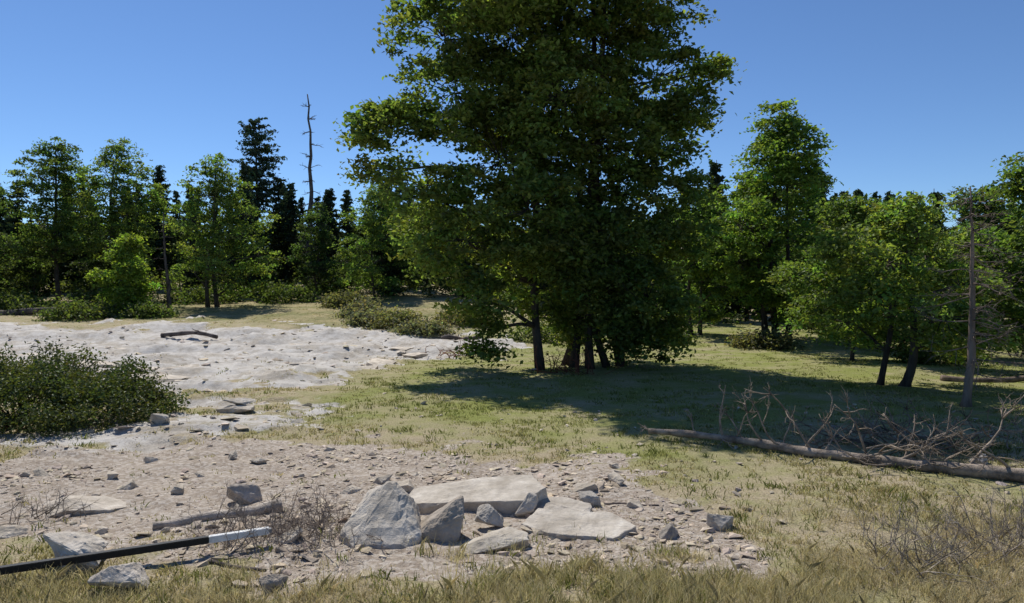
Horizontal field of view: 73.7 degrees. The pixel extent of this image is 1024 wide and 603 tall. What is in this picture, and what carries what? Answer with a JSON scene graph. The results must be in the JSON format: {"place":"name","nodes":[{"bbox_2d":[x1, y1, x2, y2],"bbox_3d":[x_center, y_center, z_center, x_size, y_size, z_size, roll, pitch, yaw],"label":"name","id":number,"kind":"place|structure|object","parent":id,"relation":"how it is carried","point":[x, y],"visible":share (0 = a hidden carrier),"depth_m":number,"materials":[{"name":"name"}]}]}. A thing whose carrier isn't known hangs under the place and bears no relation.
{"place":"outdoors","nodes":[
{"label":"outdoors","id":0,"kind":"place"},
{"bbox_2d":[0,430,768,587],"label":"gravel","id":1,"kind":"structure","parent":0,"point":[638,512],"depth_m":6.64,"materials":[{"name":"gravel"}]},
{"bbox_2d":[0,278,1023,602],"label":"ground","id":2,"kind":"structure","parent":0,"point":[152,342],"depth_m":10.61,"materials":[{"name":"soil"}]},
{"bbox_2d":[0,237,26,280],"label":"oak tree","id":3,"kind":"object","parent":2,"relation":"on","point":[9,247],"visible":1,"depth_m":49.69,"materials":[{"name":"green plant"}]},
{"bbox_2d":[0,525,27,538],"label":"boulder","id":4,"kind":"object","parent":2,"relation":"on","point":[9,531],"visible":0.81,"depth_m":6.16,"materials":[{"name":"stone"}]},
{"bbox_2d":[0,201,40,284],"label":"oak tree","id":5,"kind":"object","parent":2,"relation":"on","point":[16,257],"visible":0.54,"depth_m":52.97,"materials":[{"name":"green plant"}]},
{"bbox_2d":[0,280,44,307],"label":"shrub","id":6,"kind":"object","parent":2,"relation":"on","point":[11,292],"visible":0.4,"depth_m":50.32,"materials":[{"name":"green plant"}]},
{"bbox_2d":[0,290,68,315],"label":"shrub","id":7,"kind":"object","parent":2,"relation":"on","point":[18,302],"visible":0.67,"depth_m":45.52,"materials":[{"name":"green plant"}]},
{"bbox_2d":[0,307,76,315],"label":"fallen trunk","id":8,"kind":"object","parent":2,"relation":"on","point":[28,311],"visible":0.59,"depth_m":44.15,"materials":[{"name":"grey wood"}]},
{"bbox_2d":[33,466,50,476],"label":"boulder","id":9,"kind":"object","parent":2,"relation":"on","point":[40,471],"visible":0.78,"depth_m":8.40,"materials":[{"name":"stone"}]},
{"bbox_2d":[0,485,100,525],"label":"dead bush","id":10,"kind":"object","parent":2,"relation":"on","point":[40,510],"visible":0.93,"depth_m":6.69,"materials":[{"name":"brown wood"}]},
{"bbox_2d":[0,136,109,300],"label":"oak tree","id":11,"kind":"object","parent":2,"relation":"on","point":[38,234],"visible":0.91,"depth_m":54.01,"materials":[{"name":"green plant"}]},
{"bbox_2d":[42,531,108,570],"bbox_3d":[-3.414,1.990,5.435,0.616,0.294,0.378,10,6,24],"label":"boulder","id":12,"kind":"object","parent":2,"relation":"on","point":[65,543],"visible":0.78,"depth_m":5.32,"materials":[{"name":"stone"}]},
{"bbox_2d":[0,527,271,574],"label":"range pole","id":13,"kind":"object","parent":12,"relation":"on","point":[99,555],"visible":0.88,"depth_m":5.32,"materials":[{"name":"metal"}]},
{"bbox_2d":[29,294,123,321],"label":"shrub","id":14,"kind":"object","parent":2,"relation":"on","point":[94,310],"visible":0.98,"depth_m":41.97,"materials":[{"name":"green plant"}]},
{"bbox_2d":[45,495,126,516],"bbox_3d":[-4.404,2.101,7.027,0.878,0.145,0.450,2,4,-5],"label":"rock slab","id":15,"kind":"object","parent":2,"relation":"on","point":[107,504],"visible":0.78,"depth_m":6.95,"materials":[{"name":"stone"}]},
{"bbox_2d":[0,336,190,437],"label":"manzanita bush","id":16,"kind":"object","parent":2,"relation":"on","point":[67,392],"visible":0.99,"depth_m":11.47,"materials":[{"name":"green plant"}]},
{"bbox_2d":[65,285,161,306],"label":"shrub","id":17,"kind":"object","parent":2,"relation":"on","point":[85,295],"visible":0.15,"depth_m":50.19,"materials":[{"name":"green plant"}]},
{"bbox_2d":[43,268,184,298],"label":"shrub","id":18,"kind":"object","parent":2,"relation":"on","point":[72,287],"visible":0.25,"depth_m":58.87,"materials":[{"name":"green plant"}]},
{"bbox_2d":[56,137,178,282],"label":"oak tree","id":19,"kind":"object","parent":2,"relation":"on","point":[112,219],"visible":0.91,"depth_m":55.11,"materials":[{"name":"green plant"}]},
{"bbox_2d":[87,562,149,588],"bbox_3d":[-2.835,2.012,4.949,0.398,0.202,0.286,-2,3,-53],"label":"boulder","id":20,"kind":"object","parent":2,"relation":"on","point":[121,573],"visible":0.88,"depth_m":4.91,"materials":[{"name":"stone"}]},
{"bbox_2d":[83,231,165,314],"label":"oak tree","id":21,"kind":"object","parent":2,"relation":"on","point":[125,265],"visible":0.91,"depth_m":45.14,"materials":[{"name":"green plant"}]},
{"bbox_2d":[122,479,138,489],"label":"boulder","id":22,"kind":"object","parent":2,"relation":"on","point":[130,484],"visible":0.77,"depth_m":7.71,"materials":[{"name":"stone"}]},
{"bbox_2d":[113,299,186,318],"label":"shrub","id":23,"kind":"object","parent":2,"relation":"on","point":[147,311],"visible":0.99,"depth_m":42.42,"materials":[{"name":"green plant"}]},
{"bbox_2d":[140,165,175,286],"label":"pine tree","id":24,"kind":"object","parent":2,"relation":"on","point":[158,174],"visible":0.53,"depth_m":69.39,"materials":[{"name":"green plant"}]},
{"bbox_2d":[150,413,169,423],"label":"boulder","id":25,"kind":"object","parent":2,"relation":"on","point":[156,418],"visible":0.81,"depth_m":11.12,"materials":[{"name":"stone"}]},
{"bbox_2d":[152,212,175,309],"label":"dead tree","id":26,"kind":"object","parent":2,"relation":"on","point":[168,295],"visible":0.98,"depth_m":46.86,"materials":[{"name":"grey wood"}]},
{"bbox_2d":[146,374,188,382],"bbox_3d":[-9.906,2.176,19.199,1.242,0.226,1.505,2,3,27],"label":"rock slab","id":27,"kind":"object","parent":2,"relation":"on","point":[170,378],"visible":0.48,"depth_m":19.07,"materials":[{"name":"stone"}]},
{"bbox_2d":[171,484,183,494],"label":"boulder","id":28,"kind":"object","parent":2,"relation":"on","point":[177,489],"visible":0.99,"depth_m":7.54,"materials":[{"name":"stone"}]},
{"bbox_2d":[160,329,217,338],"bbox_3d":[-16.008,1.564,33.817,3.083,0.527,0.485,0,2,15],"label":"fallen trunk","id":29,"kind":"object","parent":2,"relation":"on","point":[181,333],"visible":1,"depth_m":33.90,"materials":[{"name":"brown wood"}]},
{"bbox_2d":[151,281,251,304],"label":"shrub","id":30,"kind":"object","parent":2,"relation":"on","point":[183,297],"visible":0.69,"depth_m":52.32,"materials":[{"name":"green plant"}]},
{"bbox_2d":[152,499,282,529],"bbox_3d":[-2.809,2.058,6.568,1.155,0.159,0.162,-1,2,-27],"label":"weathered branch","id":31,"kind":"object","parent":2,"relation":"on","point":[174,522],"visible":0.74,"depth_m":6.50,"materials":[{"name":"grey wood"}]},
{"bbox_2d":[157,152,293,306],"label":"oak tree","id":32,"kind":"object","parent":2,"relation":"on","point":[215,191],"visible":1,"depth_m":49.44,"materials":[{"name":"green plant"}]},
{"bbox_2d":[216,404,254,413],"bbox_3d":[-5.341,2.078,13.172,0.702,0.192,0.484,-4,2,-5],"label":"rock slab","id":33,"kind":"object","parent":2,"relation":"on","point":[235,408],"visible":0.84,"depth_m":12.99,"materials":[{"name":"stone"}]},
{"bbox_2d":[223,398,254,404],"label":"rock slab","id":34,"kind":"object","parent":33,"relation":"on","point":[242,401],"visible":1,"depth_m":13.15,"materials":[{"name":"stone"}]},
{"bbox_2d":[208,559,266,571],"bbox_3d":[-2.154,2.074,5.335,0.524,0.051,0.076,1,2,20],"label":"dead stick","id":35,"kind":"object","parent":2,"relation":"on","point":[237,567],"visible":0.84,"depth_m":5.34,"materials":[{"name":"grey wood"}]},
{"bbox_2d":[175,266,303,298],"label":"shrub","id":36,"kind":"object","parent":2,"relation":"on","point":[275,280],"visible":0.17,"depth_m":59.12,"materials":[{"name":"green plant"}]},
{"bbox_2d":[226,484,262,503],"bbox_3d":[-2.842,2.068,7.280,0.387,0.257,0.268,10,-1,-15],"label":"boulder","id":37,"kind":"object","parent":2,"relation":"on","point":[237,491],"visible":0.76,"depth_m":7.21,"materials":[{"name":"stone"}]},
{"bbox_2d":[224,117,292,241],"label":"pine tree","id":38,"kind":"object","parent":2,"relation":"on","point":[257,138],"visible":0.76,"depth_m":69.26,"materials":[{"name":"green plant"}]},
{"bbox_2d":[0,315,542,434],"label":"rubble stones","id":39,"kind":"object","parent":2,"relation":"on","point":[238,427],"visible":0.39,"depth_m":20.61,"materials":[{"name":"stone"}]},
{"bbox_2d":[259,573,288,592],"bbox_3d":[-1.746,2.050,4.971,0.209,0.138,0.140,21,-7,-24],"label":"boulder","id":40,"kind":"object","parent":2,"relation":"on","point":[275,579],"visible":0.83,"depth_m":4.92,"materials":[{"name":"stone"}]},
{"bbox_2d":[164,481,402,555],"bbox_3d":[-1.860,1.902,6.026,2.306,0.592,1.391,0,2,0],"label":"dead bush","id":41,"kind":"object","parent":2,"relation":"on","point":[278,531],"visible":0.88,"depth_m":5.95,"materials":[{"name":"brown wood"}]},
{"bbox_2d":[244,279,327,303],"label":"shrub","id":42,"kind":"object","parent":2,"relation":"on","point":[285,294],"visible":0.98,"depth_m":53.37,"materials":[{"name":"green plant"}]},
{"bbox_2d":[273,526,302,543],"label":"boulder","id":43,"kind":"object","parent":2,"relation":"on","point":[293,538],"visible":0.61,"depth_m":5.87,"materials":[{"name":"stone"}]},
{"bbox_2d":[275,194,305,285],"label":"pine tree","id":44,"kind":"object","parent":2,"relation":"on","point":[290,213],"visible":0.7,"depth_m":69.54,"materials":[{"name":"green plant"}]},
{"bbox_2d":[295,94,322,283],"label":"dead tree","id":45,"kind":"object","parent":2,"relation":"on","point":[311,198],"visible":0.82,"depth_m":64.37,"materials":[{"name":"grey wood"}]},
{"bbox_2d":[285,202,363,294],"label":"oak tree","id":46,"kind":"object","parent":2,"relation":"on","point":[316,217],"visible":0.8,"depth_m":59.24,"materials":[{"name":"green plant"}]},
{"bbox_2d":[320,188,354,276],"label":"pine tree","id":47,"kind":"object","parent":2,"relation":"on","point":[330,206],"visible":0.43,"depth_m":69.57,"materials":[{"name":"green plant"}]},
{"bbox_2d":[315,287,385,308],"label":"shrub","id":48,"kind":"object","parent":2,"relation":"on","point":[337,301],"visible":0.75,"depth_m":49.32,"materials":[{"name":"green plant"}]},
{"bbox_2d":[340,485,362,493],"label":"boulder","id":49,"kind":"object","parent":2,"relation":"on","point":[351,489],"visible":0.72,"depth_m":7.55,"materials":[{"name":"stone"}]},
{"bbox_2d":[307,262,409,296],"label":"shrub","id":50,"kind":"object","parent":2,"relation":"on","point":[323,284],"visible":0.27,"depth_m":60.41,"materials":[{"name":"green plant"}]},
{"bbox_2d":[329,296,392,318],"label":"shrub","id":51,"kind":"object","parent":2,"relation":"on","point":[356,304],"visible":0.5,"depth_m":42.66,"materials":[{"name":"green plant"}]},
{"bbox_2d":[333,306,390,326],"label":"shrub","id":52,"kind":"object","parent":2,"relation":"on","point":[358,318],"visible":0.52,"depth_m":38.95,"materials":[{"name":"green plant"}]},
{"bbox_2d":[327,182,416,298],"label":"oak tree","id":53,"kind":"object","parent":2,"relation":"on","point":[357,267],"visible":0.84,"depth_m":55.20,"materials":[{"name":"green plant"}]},
{"bbox_2d":[339,481,421,548],"bbox_3d":[-1.132,1.914,6.016,0.718,0.551,0.655,0,2,0],"label":"boulder","id":54,"kind":"object","parent":2,"relation":"on","point":[388,511],"visible":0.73,"depth_m":5.92,"materials":[{"name":"stone"}]},
{"bbox_2d":[366,358,396,365],"bbox_3d":[-4.706,2.200,24.556,1.182,0.233,1.553,-2,2,-9],"label":"rock slab","id":55,"kind":"object","parent":2,"relation":"on","point":[376,361],"visible":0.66,"depth_m":24.18,"materials":[{"name":"stone"}]},
{"bbox_2d":[373,474,392,483],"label":"boulder","id":56,"kind":"object","parent":2,"relation":"on","point":[382,479],"visible":0.91,"depth_m":7.83,"materials":[{"name":"stone"}]},
{"bbox_2d":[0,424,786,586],"bbox_3d":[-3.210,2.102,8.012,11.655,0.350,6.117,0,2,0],"label":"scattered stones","id":57,"kind":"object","parent":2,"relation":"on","point":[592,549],"visible":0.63,"depth_m":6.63,"materials":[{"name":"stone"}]},
{"bbox_2d":[362,302,433,329],"bbox_3d":[-6.429,0.735,37.847,4.044,1.652,3.824,0,2,0],"label":"shrub","id":58,"kind":"object","parent":2,"relation":"on","point":[385,320],"visible":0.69,"depth_m":37.62,"materials":[{"name":"green plant"}]},
{"bbox_2d":[398,479,414,491],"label":"boulder","id":59,"kind":"object","parent":2,"relation":"on","point":[406,485],"visible":0.42,"depth_m":7.46,"materials":[{"name":"stone"}]},
{"bbox_2d":[402,352,427,357],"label":"rock slab","id":60,"kind":"object","parent":2,"relation":"on","point":[417,355],"visible":0.94,"depth_m":28.34,"materials":[{"name":"stone"}]},
{"bbox_2d":[385,200,462,295],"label":"oak tree","id":61,"kind":"object","parent":2,"relation":"on","point":[410,271],"visible":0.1,"depth_m":59.65,"materials":[{"name":"green plant"}]},
{"bbox_2d":[386,315,462,337],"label":"shrub","id":62,"kind":"object","parent":2,"relation":"on","point":[431,328],"visible":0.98,"depth_m":35.17,"materials":[{"name":"green plant"}]},
{"bbox_2d":[420,495,463,542],"bbox_3d":[-0.644,1.973,6.064,0.447,0.463,0.354,0,2,0],"label":"boulder","id":63,"kind":"object","parent":2,"relation":"on","point":[444,522],"visible":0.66,"depth_m":5.95,"materials":[{"name":"stone"}]},
{"bbox_2d":[401,269,510,299],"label":"shrub","id":64,"kind":"object","parent":2,"relation":"on","point":[414,285],"visible":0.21,"depth_m":58.52,"materials":[{"name":"green plant"}]},
{"bbox_2d":[441,334,478,339],"bbox_3d":[-2.482,1.764,32.885,1.920,0.384,0.346,0,2,15],"label":"fallen trunk","id":65,"kind":"object","parent":2,"relation":"on","point":[450,337],"visible":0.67,"depth_m":32.88,"materials":[{"name":"grey wood"}]},
{"bbox_2d":[424,335,507,358],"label":"dead branches","id":66,"kind":"object","parent":2,"relation":"on","point":[451,355],"visible":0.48,"depth_m":27.61,"materials":[{"name":"brown wood"}]},
{"bbox_2d":[428,303,515,327],"bbox_3d":[-2.493,0.778,40.011,5.239,1.620,4.026,0,2,-13],"label":"shrub","id":67,"kind":"object","parent":2,"relation":"on","point":[454,316],"visible":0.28,"depth_m":39.34,"materials":[{"name":"green plant"}]},
{"bbox_2d":[409,474,547,514],"bbox_3d":[-0.383,2.009,7.007,1.549,0.284,0.745,0,2,0],"label":"rock slab","id":68,"kind":"object","parent":2,"relation":"on","point":[505,494],"visible":0.52,"depth_m":6.91,"materials":[{"name":"stone"}]},
{"bbox_2d":[474,504,503,526],"bbox_3d":[-0.198,1.959,6.269,0.274,0.165,0.204,10,3,-10],"label":"boulder","id":69,"kind":"object","parent":2,"relation":"on","point":[488,514],"visible":1,"depth_m":6.22,"materials":[{"name":"stone"}]},
{"bbox_2d":[464,526,528,553],"bbox_3d":[-0.140,2.054,5.836,0.584,0.144,0.349,0,5,-10],"label":"rock slab","id":70,"kind":"object","parent":2,"relation":"on","point":[494,538],"visible":0.94,"depth_m":5.76,"materials":[{"name":"stone"}]},
{"bbox_2d":[0,160,1023,321],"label":"distant forest","id":71,"kind":"object","parent":2,"relation":"on","point":[32,279],"visible":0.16,"depth_m":61.85,"materials":[{"name":"green plant"}]},
{"bbox_2d":[0,357,1023,602],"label":"green grass tufts","id":72,"kind":"object","parent":2,"relation":"on","point":[608,587],"visible":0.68,"depth_m":7.33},
{"bbox_2d":[515,492,538,516],"bbox_3d":[0.160,2.000,6.661,0.151,0.256,0.313,2,3,43],"label":"boulder","id":73,"kind":"object","parent":2,"relation":"on","point":[529,503],"visible":0.93,"depth_m":6.62,"materials":[{"name":"stone"}]},
{"bbox_2d":[330,0,747,369],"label":"oak tree","id":74,"kind":"object","parent":2,"relation":"on","point":[575,246],"visible":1,"depth_m":20.66,"materials":[{"name":"green plant"}]},
{"bbox_2d":[66,403,1023,580],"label":"field stones","id":75,"kind":"object","parent":2,"relation":"on","point":[635,454],"visible":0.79,"depth_m":9.69,"materials":[{"name":"stone"}]},
{"bbox_2d":[502,319,606,342],"bbox_3d":[1.988,1.355,34.113,5.909,1.478,4.094,0,2,0],"label":"shrub","id":76,"kind":"object","parent":2,"relation":"on","point":[528,334],"visible":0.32,"depth_m":33.33,"materials":[{"name":"green plant"}]},
{"bbox_2d":[534,497,591,511],"bbox_3d":[0.455,2.054,6.838,0.690,0.109,0.377,0,2,13],"label":"rock slab","id":77,"kind":"object","parent":2,"relation":"on","point":[563,503],"visible":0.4,"depth_m":6.80,"materials":[{"name":"stone"}]},
{"bbox_2d":[527,335,629,374],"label":"dead branches","id":78,"kind":"object","parent":2,"relation":"on","point":[564,369],"visible":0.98,"depth_m":20.13,"materials":[{"name":"brown wood"}]},
{"bbox_2d":[521,508,637,540],"bbox_3d":[0.620,2.092,6.275,1.118,0.178,0.620,3,6,8],"label":"rock slab","id":79,"kind":"object","parent":2,"relation":"on","point":[557,523],"visible":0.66,"depth_m":6.21,"materials":[{"name":"stone"}]},
{"bbox_2d":[573,482,597,491],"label":"boulder","id":80,"kind":"object","parent":2,"relation":"on","point":[584,487],"visible":0.79,"depth_m":7.55,"materials":[{"name":"stone"}]},
{"bbox_2d":[578,491,601,506],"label":"boulder","id":81,"kind":"object","parent":2,"relation":"on","point":[592,498],"visible":0.77,"depth_m":7.00,"materials":[{"name":"stone"}]},
{"bbox_2d":[607,472,624,485],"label":"boulder","id":82,"kind":"object","parent":2,"relation":"on","point":[618,479],"visible":0.89,"depth_m":7.77,"materials":[{"name":"stone"}]},
{"bbox_2d":[626,499,642,507],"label":"boulder","id":83,"kind":"object","parent":2,"relation":"on","point":[633,503],"visible":0.74,"depth_m":6.98,"materials":[{"name":"stone"}]},
{"bbox_2d":[659,523,677,539],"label":"boulder","id":84,"kind":"object","parent":2,"relation":"on","point":[668,531],"visible":0.95,"depth_m":6.09,"materials":[{"name":"stone"}]},
{"bbox_2d":[636,298,753,325],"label":"shrub","id":85,"kind":"object","parent":2,"relation":"on","point":[738,317],"visible":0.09,"depth_m":43.16,"materials":[{"name":"green plant"}]},
{"bbox_2d":[657,197,761,334],"bbox_3d":[10.462,-1.900,36.805,5.792,7.670,4.849,1,2,16],"label":"oak tree","id":86,"kind":"object","parent":2,"relation":"on","point":[716,292],"visible":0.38,"depth_m":36.52,"materials":[{"name":"green plant"}]},
{"bbox_2d":[706,513,733,530],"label":"boulder","id":87,"kind":"object","parent":2,"relation":"on","point":[714,521],"visible":0.94,"depth_m":6.30,"materials":[{"name":"stone"}]},
{"bbox_2d":[715,320,806,351],"bbox_3d":[11.409,1.512,31.080,3.512,1.381,3.556,1,2,35],"label":"shrub","id":88,"kind":"object","parent":2,"relation":"on","point":[764,339],"visible":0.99,"depth_m":30.75,"materials":[{"name":"green plant"}]},
{"bbox_2d":[690,97,886,338],"bbox_3d":[13.559,-4.112,34.315,9.227,12.348,9.321,0,2,0],"label":"oak tree","id":89,"kind":"object","parent":2,"relation":"on","point":[754,216],"visible":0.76,"depth_m":33.83,"materials":[{"name":"green plant"}]},
{"bbox_2d":[766,172,843,328],"bbox_3d":[17.953,-2.906,39.994,6.629,9.345,5.448,1,2,36],"label":"oak tree","id":90,"kind":"object","parent":2,"relation":"on","point":[822,187],"visible":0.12,"depth_m":39.73,"materials":[{"name":"green plant"}]},
{"bbox_2d":[791,168,833,258],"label":"pine tree","id":91,"kind":"object","parent":2,"relation":"on","point":[825,193],"visible":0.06,"depth_m":45.21,"materials":[{"name":"green plant"}]},
{"bbox_2d":[638,376,1023,482],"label":"fallen log","id":92,"kind":"object","parent":2,"relation":"on","point":[984,470],"visible":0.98,"depth_m":8.76,"materials":[{"name":"brown wood"}]},
{"bbox_2d":[750,188,945,360],"bbox_3d":[12.722,-0.911,24.961,5.190,6.448,6.562,-2,3,-45],"label":"oak tree","id":93,"kind":"object","parent":2,"relation":"on","point":[848,212],"visible":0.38,"depth_m":25.05,"materials":[{"name":"green plant"}]},
{"bbox_2d":[837,320,931,350],"bbox_3d":[17.215,1.275,30.920,5.431,1.960,5.201,0,2,0],"label":"shrub","id":94,"kind":"object","parent":2,"relation":"on","point":[904,332],"visible":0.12,"depth_m":30.56,"materials":[{"name":"green plant"}]},
{"bbox_2d":[770,389,1023,467],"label":"brush pile","id":95,"kind":"object","parent":2,"relation":"on","point":[904,430],"visible":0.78,"depth_m":9.48,"materials":[{"name":"brown wood"}]},
{"bbox_2d":[797,191,1023,386],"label":"oak tree","id":96,"kind":"object","parent":2,"relation":"on","point":[906,218],"visible":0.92,"depth_m":16.83,"materials":[{"name":"green plant"}]},
{"bbox_2d":[830,488,1023,602],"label":"dead bush","id":97,"kind":"object","parent":2,"relation":"on","point":[932,551],"visible":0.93,"depth_m":5.46,"materials":[{"name":"plant"}]},
{"bbox_2d":[916,191,951,316],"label":"pine tree","id":98,"kind":"object","parent":2,"relation":"on","point":[937,194],"visible":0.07,"depth_m":42.57,"materials":[{"name":"green plant"}]},
{"bbox_2d":[874,336,1001,366],"bbox_3d":[14.930,1.666,24.050,3.742,1.234,3.024,0,2,0],"label":"shrub","id":99,"kind":"object","parent":2,"relation":"on","point":[924,357],"visible":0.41,"depth_m":23.70,"materials":[{"name":"green plant"}]},
{"bbox_2d":[898,183,1023,355],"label":"oak tree","id":100,"kind":"object","parent":2,"relation":"on","point":[980,210],"visible":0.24,"depth_m":26.52,"materials":[{"name":"green plant"}]},
{"bbox_2d":[912,187,1023,406],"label":"dead tree","id":101,"kind":"object","parent":2,"relation":"on","point":[969,373],"visible":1,"depth_m":13.94,"materials":[{"name":"grey wood"}]},
{"bbox_2d":[926,151,1023,343],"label":"oak tree","id":102,"kind":"object","parent":2,"relation":"on","point":[1015,176],"visible":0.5,"depth_m":20.21,"materials":[{"name":"green plant"}]},
{"bbox_2d":[926,474,1023,569],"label":"dead bush","id":103,"kind":"object","parent":2,"relation":"on","point":[1018,531],"visible":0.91,"depth_m":5.83,"materials":[{"name":"plant"}]},
{"bbox_2d":[930,300,1023,357],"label":"shrub","id":104,"kind":"object","parent":2,"relation":"on","point":[1022,346],"visible":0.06,"depth_m":27.64,"materials":[{"name":"green plant"}]},
{"bbox_2d":[940,375,1023,382],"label":"fallen trunk","id":105,"kind":"object","parent":2,"relation":"on","point":[979,379],"visible":0.67,"depth_m":18.77,"materials":[{"name":"brown wood"}]},
{"bbox_2d":[0,486,1023,602],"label":"dry grass","id":106,"kind":"structure","parent":0,"point":[778,581],"depth_m":4.97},
{"bbox_2d":[0,303,1023,602],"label":"meadow grass","id":107,"kind":"structure","parent":0,"point":[650,455],"depth_m":10.37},
{"bbox_2d":[0,0,1023,269],"label":"sky","id":108,"kind":"structure","parent":0,"point":[920,96],"materials":[{"name":"blue"}]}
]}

